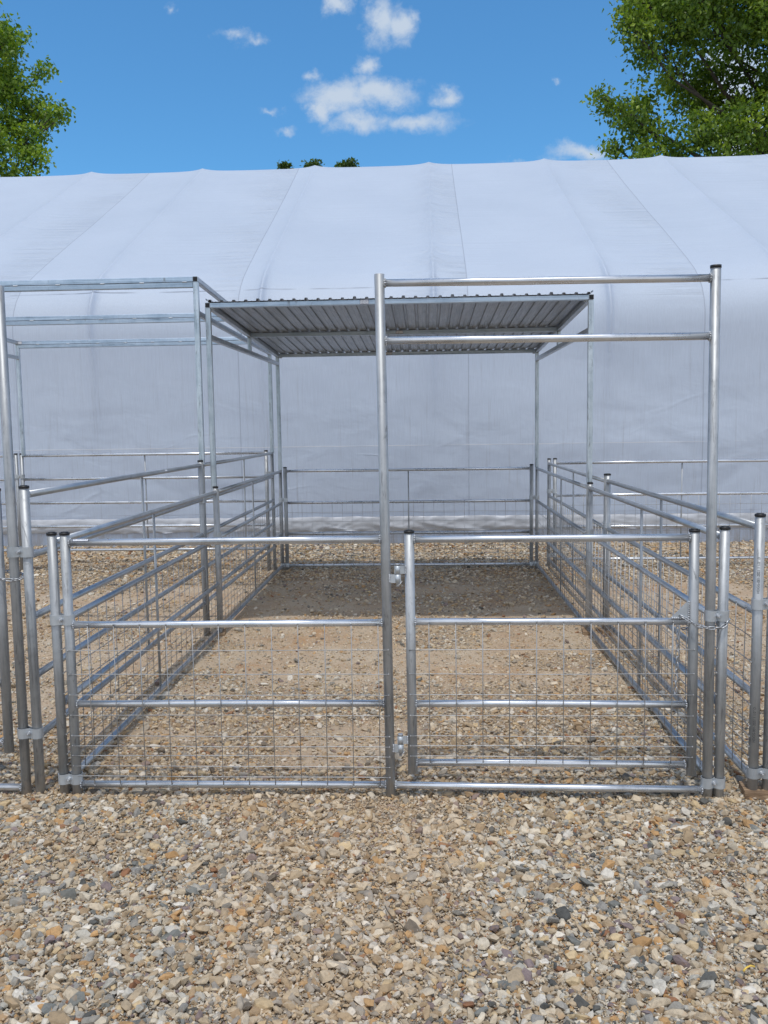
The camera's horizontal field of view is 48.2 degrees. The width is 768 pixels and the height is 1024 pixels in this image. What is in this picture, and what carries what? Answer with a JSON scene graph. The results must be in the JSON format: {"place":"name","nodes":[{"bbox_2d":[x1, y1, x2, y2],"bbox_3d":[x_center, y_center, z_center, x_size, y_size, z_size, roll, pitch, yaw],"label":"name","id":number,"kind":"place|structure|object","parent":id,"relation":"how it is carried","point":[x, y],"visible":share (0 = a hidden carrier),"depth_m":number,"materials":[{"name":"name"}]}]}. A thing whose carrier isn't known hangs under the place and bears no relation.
{"place":"outdoors","nodes":[
{"label":"outdoors","id":0,"kind":"place"},
{"bbox_2d":[0,154,767,546],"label":"fabric building","id":1,"kind":"structure","parent":0,"point":[314,232],"depth_m":10.31,"materials":[{"name":"white fabric"}]},
{"bbox_2d":[0,540,767,1023],"bbox_3d":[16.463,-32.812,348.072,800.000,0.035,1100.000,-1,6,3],"label":"ground","id":2,"kind":"structure","parent":0,"point":[518,611],"depth_m":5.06,"materials":[{"name":"stone"}]},
{"bbox_2d":[0,453,22,570],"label":"fence panel","id":3,"kind":"object","parent":2,"relation":"on","point":[15,455],"visible":0.66,"depth_m":8.66,"materials":[{"name":"silver metal"}]},
{"bbox_2d":[0,285,31,794],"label":"gate panel","id":4,"kind":"structure","parent":2,"relation":"on","point":[24,786],"depth_m":3.27,"materials":[{"name":"metal"}]},
{"bbox_2d":[0,570,23,581],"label":"chain","id":5,"kind":"object","parent":4,"relation":"attached to","point":[15,579],"visible":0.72,"depth_m":3.25,"materials":[{"name":"metal"}]},
{"bbox_2d":[0,0,75,176],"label":"tree","id":6,"kind":"object","parent":2,"relation":"on","point":[43,112],"visible":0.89,"depth_m":25.38,"materials":[{"name":"green plant"}]},
{"bbox_2d":[18,460,208,793],"bbox_3d":[-1.289,0.374,4.565,0.039,1.206,2.598,-1,6,3],"label":"fence panel","id":7,"kind":"object","parent":2,"relation":"on","point":[32,613],"visible":0.84,"depth_m":3.71,"materials":[{"name":"silver metal"}]},
{"bbox_2d":[7,546,33,557],"bbox_3d":[-1.382,0.151,3.256,0.100,0.039,0.052,-1,6,3],"label":"pipe clamp","id":8,"kind":"object","parent":7,"relation":"attached to","point":[20,551],"visible":0.95,"depth_m":3.24,"materials":[{"name":"metal"}]},
{"bbox_2d":[17,726,43,738],"bbox_3d":[-1.372,0.856,3.325,0.100,0.039,0.052,-1,6,3],"label":"pipe clamp","id":9,"kind":"object","parent":7,"relation":"attached to","point":[29,732],"visible":0.97,"depth_m":3.31,"materials":[{"name":"metal"}]},
{"bbox_2d":[46,486,222,793],"bbox_3d":[-1.190,0.462,4.569,0.042,1.028,2.598,-1,6,3],"label":"fence panel","id":10,"kind":"object","parent":2,"relation":"on","point":[61,698],"visible":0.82,"depth_m":3.94,"materials":[{"name":"silver metal"}]},
{"bbox_2d":[50,613,74,625],"bbox_3d":[-1.229,0.410,3.274,0.095,0.039,0.052,-1,6,3],"label":"pipe clamp","id":11,"kind":"object","parent":10,"relation":"attached to","point":[63,619],"visible":0.95,"depth_m":3.26,"materials":[{"name":"metal"}]},
{"bbox_2d":[58,771,82,784],"bbox_3d":[-1.220,1.035,3.335,0.096,0.039,0.052,-1,6,3],"label":"pipe clamp","id":12,"kind":"object","parent":10,"relation":"attached to","point":[66,779],"visible":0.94,"depth_m":3.32,"materials":[{"name":"metal"}]},
{"bbox_2d":[213,531,220,537],"bbox_3d":[-1.137,0.156,5.846,0.054,0.039,0.090,-1,6,3],"label":"pipe clamp","id":13,"kind":"object","parent":10,"relation":"attached to","point":[218,535],"visible":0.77,"depth_m":5.81,"materials":[{"name":"metal"}]},
{"bbox_2d":[19,450,270,569],"bbox_3d":[-2.400,-0.004,8.623,2.517,1.202,0.039,-1,6,3],"label":"fence panel","id":14,"kind":"object","parent":2,"relation":"on","point":[265,500],"visible":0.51,"depth_m":8.60,"materials":[{"name":"silver metal"}]},
{"bbox_2d":[15,474,24,478],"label":"pipe clamp","id":15,"kind":"object","parent":14,"relation":"attached to","point":[19,476],"visible":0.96,"depth_m":8.63,"materials":[{"name":"metal"}]},
{"bbox_2d":[217,629,225,635],"bbox_3d":[-1.119,0.841,5.915,0.050,0.042,0.130,-1,6,-6],"label":"wood block","id":16,"kind":"object","parent":2,"relation":"on","point":[223,633],"depth_m":5.85,"materials":[{"name":"brown wood"}]},
{"bbox_2d":[203,452,276,633],"bbox_3d":[-1.166,0.123,7.222,0.039,1.188,2.727,-1,6,3],"label":"fence panel","id":17,"kind":"object","parent":2,"relation":"on","point":[245,513],"visible":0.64,"depth_m":7.22,"materials":[{"name":"metal"}]},
{"bbox_2d":[0,276,273,464],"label":"roofless shelter","id":18,"kind":"object","parent":17,"relation":"on","point":[197,316],"visible":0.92,"depth_m":7.07,"materials":[{"name":"metal"}]},
{"bbox_2d":[218,470,283,629],"bbox_3d":[-1.076,0.213,7.227,0.041,1.005,2.726,-1,6,2],"label":"fence panel","id":19,"kind":"object","parent":2,"relation":"on","point":[257,590],"visible":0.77,"depth_m":7.13,"materials":[{"name":"metal"}]},
{"bbox_2d":[279,498,287,501],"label":"pipe clamp","id":20,"kind":"object","parent":19,"relation":"attached to","point":[283,499],"visible":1,"depth_m":8.53,"materials":[{"name":"metal"}]},
{"bbox_2d":[205,290,593,488],"bbox_3d":[0.160,-0.932,7.061,2.560,1.272,2.784,-1,6,3],"label":"shelter","id":21,"kind":"object","parent":19,"relation":"on","point":[305,327],"visible":0.96,"depth_m":6.50,"materials":[{"name":"metal"}]},
{"bbox_2d":[277,159,293,168],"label":"tree","id":22,"kind":"object","parent":2,"relation":"on","point":[285,165],"visible":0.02,"depth_m":40.59,"materials":[{"name":"green plant"}]},
{"bbox_2d":[299,158,324,167],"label":"tree","id":23,"kind":"object","parent":2,"relation":"on","point":[313,163],"visible":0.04,"depth_m":40.48,"materials":[{"name":"green plant"}]},
{"bbox_2d":[334,157,359,166],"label":"tree","id":24,"kind":"object","parent":2,"relation":"on","point":[349,162],"visible":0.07,"depth_m":40.28,"materials":[{"name":"green plant"}]},
{"bbox_2d":[59,264,721,797],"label":"gate panel","id":25,"kind":"structure","parent":2,"relation":"on","point":[391,784],"depth_m":3.20,"materials":[{"name":"silver metal"}]},
{"bbox_2d":[679,614,730,630],"bbox_3d":[1.180,0.408,3.164,0.190,0.070,0.073,-1,6,3],"label":"chain","id":26,"kind":"object","parent":25,"relation":"hanging from","point":[702,626],"visible":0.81,"depth_m":3.14,"materials":[{"name":"metal"}]},
{"bbox_2d":[673,626,679,693],"bbox_3d":[1.090,0.551,3.196,0.017,0.261,0.013,-2,6,-8],"label":"chain","id":27,"kind":"object","parent":26,"relation":"hanging from","point":[676,656],"visible":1,"depth_m":3.19,"materials":[{"name":"metal"}]},
{"bbox_2d":[385,906,405,931],"bbox_3d":[0.027,1.146,2.423,0.013,0.013,0.136,-3,6,-25],"label":"twig","id":28,"kind":"object","parent":2,"relation":"on","point":[395,920],"visible":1,"depth_m":2.40,"materials":[{"name":"grey wood"}]},
{"bbox_2d":[283,464,533,569],"bbox_3d":[0.238,0.055,8.503,2.468,1.032,0.042,-1,6,3],"label":"fence panel","id":29,"kind":"object","parent":2,"relation":"on","point":[408,501],"visible":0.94,"depth_m":8.49,"materials":[{"name":"silver metal"}]},
{"bbox_2d":[535,467,586,628],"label":"fence panel","id":30,"kind":"object","parent":2,"relation":"on","point":[538,503],"visible":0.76,"depth_m":6.96,"materials":[{"name":"metal"}]},
{"bbox_2d":[529,495,538,499],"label":"pipe clamp","id":31,"kind":"object","parent":30,"relation":"attached to","point":[533,497],"visible":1,"depth_m":8.41,"materials":[{"name":"metal"}]},
{"bbox_2d":[529,561,538,565],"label":"pipe clamp","id":32,"kind":"object","parent":30,"relation":"attached to","point":[533,563],"visible":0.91,"depth_m":8.47,"materials":[{"name":"metal"}]},
{"bbox_2d":[547,458,605,627],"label":"fence panel","id":33,"kind":"object","parent":2,"relation":"on","point":[583,515],"visible":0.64,"depth_m":7.02,"materials":[{"name":"silver metal"}]},
{"bbox_2d":[581,627,592,635],"bbox_3d":[1.373,0.814,5.794,0.070,0.048,0.140,0,6,8],"label":"wood block","id":34,"kind":"object","parent":2,"relation":"on","point":[585,632],"depth_m":5.73,"materials":[{"name":"brown wood"}]},
{"bbox_2d":[595,627,614,634],"bbox_3d":[1.493,0.812,5.788,0.090,0.050,0.120,-2,6,-9],"label":"wood block","id":35,"kind":"object","parent":2,"relation":"on","point":[601,630],"depth_m":5.74,"materials":[{"name":"brown wood"}]},
{"bbox_2d":[586,482,730,797],"bbox_3d":[1.308,0.438,4.448,0.042,1.028,2.598,-1,6,3],"label":"fence panel","id":36,"kind":"object","parent":2,"relation":"on","point":[723,535],"visible":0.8,"depth_m":3.90,"materials":[{"name":"silver metal"}]},
{"bbox_2d":[584,528,592,533],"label":"pipe clamp","id":37,"kind":"object","parent":36,"relation":"attached to","point":[586,531],"visible":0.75,"depth_m":5.69,"materials":[{"name":"metal"}]},
{"bbox_2d":[700,775,724,788],"bbox_3d":[1.235,1.014,3.217,0.090,0.039,0.052,-1,6,3],"label":"pipe clamp","id":38,"kind":"object","parent":36,"relation":"attached to","point":[715,783],"visible":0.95,"depth_m":3.20,"materials":[{"name":"metal"}]},
{"bbox_2d":[704,609,728,621],"bbox_3d":[1.225,0.381,3.155,0.089,0.039,0.052,-1,6,3],"label":"pipe clamp","id":39,"kind":"object","parent":36,"relation":"attached to","point":[715,616],"visible":0.98,"depth_m":3.14,"materials":[{"name":"metal"}]},
{"bbox_2d":[553,458,767,563],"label":"fence panel","id":40,"kind":"object","parent":2,"relation":"on","point":[614,526],"visible":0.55,"depth_m":8.37,"materials":[{"name":"silver metal"}]},
{"bbox_2d":[547,489,556,492],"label":"pipe clamp","id":41,"kind":"object","parent":40,"relation":"attached to","point":[551,490],"visible":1,"depth_m":8.39,"materials":[{"name":"metal"}]},
{"bbox_2d":[579,0,767,159],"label":"tree","id":42,"kind":"object","parent":2,"relation":"on","point":[700,20],"visible":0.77,"depth_m":21.95,"materials":[{"name":"green plant"}]},
{"bbox_2d":[603,473,765,790],"bbox_3d":[1.428,0.395,4.438,0.042,1.054,2.598,-1,6,3],"label":"fence panel","id":43,"kind":"object","parent":2,"relation":"on","point":[753,690],"visible":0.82,"depth_m":3.40,"materials":[{"name":"silver metal"}]},
{"bbox_2d":[602,522,610,528],"bbox_3d":[1.480,0.086,5.716,0.052,0.039,0.091,-1,6,3],"label":"pipe clamp","id":44,"kind":"object","parent":43,"relation":"attached to","point":[605,525],"visible":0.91,"depth_m":5.68,"materials":[{"name":"metal"}]},
{"bbox_2d":[743,965,754,971],"bbox_3d":[0.922,1.153,2.170,0.036,0.012,0.009,-2,6,-16],"label":"cable tie scrap","id":45,"kind":"object","parent":2,"relation":"on","point":[746,967],"visible":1,"depth_m":2.17,"materials":[{"name":"yellow plastic"}]},
{"bbox_2d":[739,781,767,800],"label":"wood block","id":46,"kind":"object","parent":2,"relation":"on","point":[758,794],"depth_m":3.19,"materials":[{"name":"beige wood"}]},
{"bbox_2d":[762,590,767,790],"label":"fence panel","id":47,"kind":"object","parent":2,"relation":"on","point":[765,756],"visible":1,"depth_m":3.18,"materials":[{"name":"silver metal"}]},
{"bbox_2d":[746,765,767,779],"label":"pipe clamp","id":48,"kind":"object","parent":47,"relation":"attached to","point":[759,772],"visible":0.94,"depth_m":3.19,"materials":[{"name":"metal"}]},
{"bbox_2d":[751,597,767,609],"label":"pipe clamp","id":49,"kind":"object","parent":47,"relation":"attached to","point":[759,604],"visible":0.96,"depth_m":3.13,"materials":[{"name":"metal"}]},
{"bbox_2d":[0,0,767,176],"label":"sky","id":50,"kind":"structure","parent":0,"point":[153,86],"materials":[{"name":"blue"}]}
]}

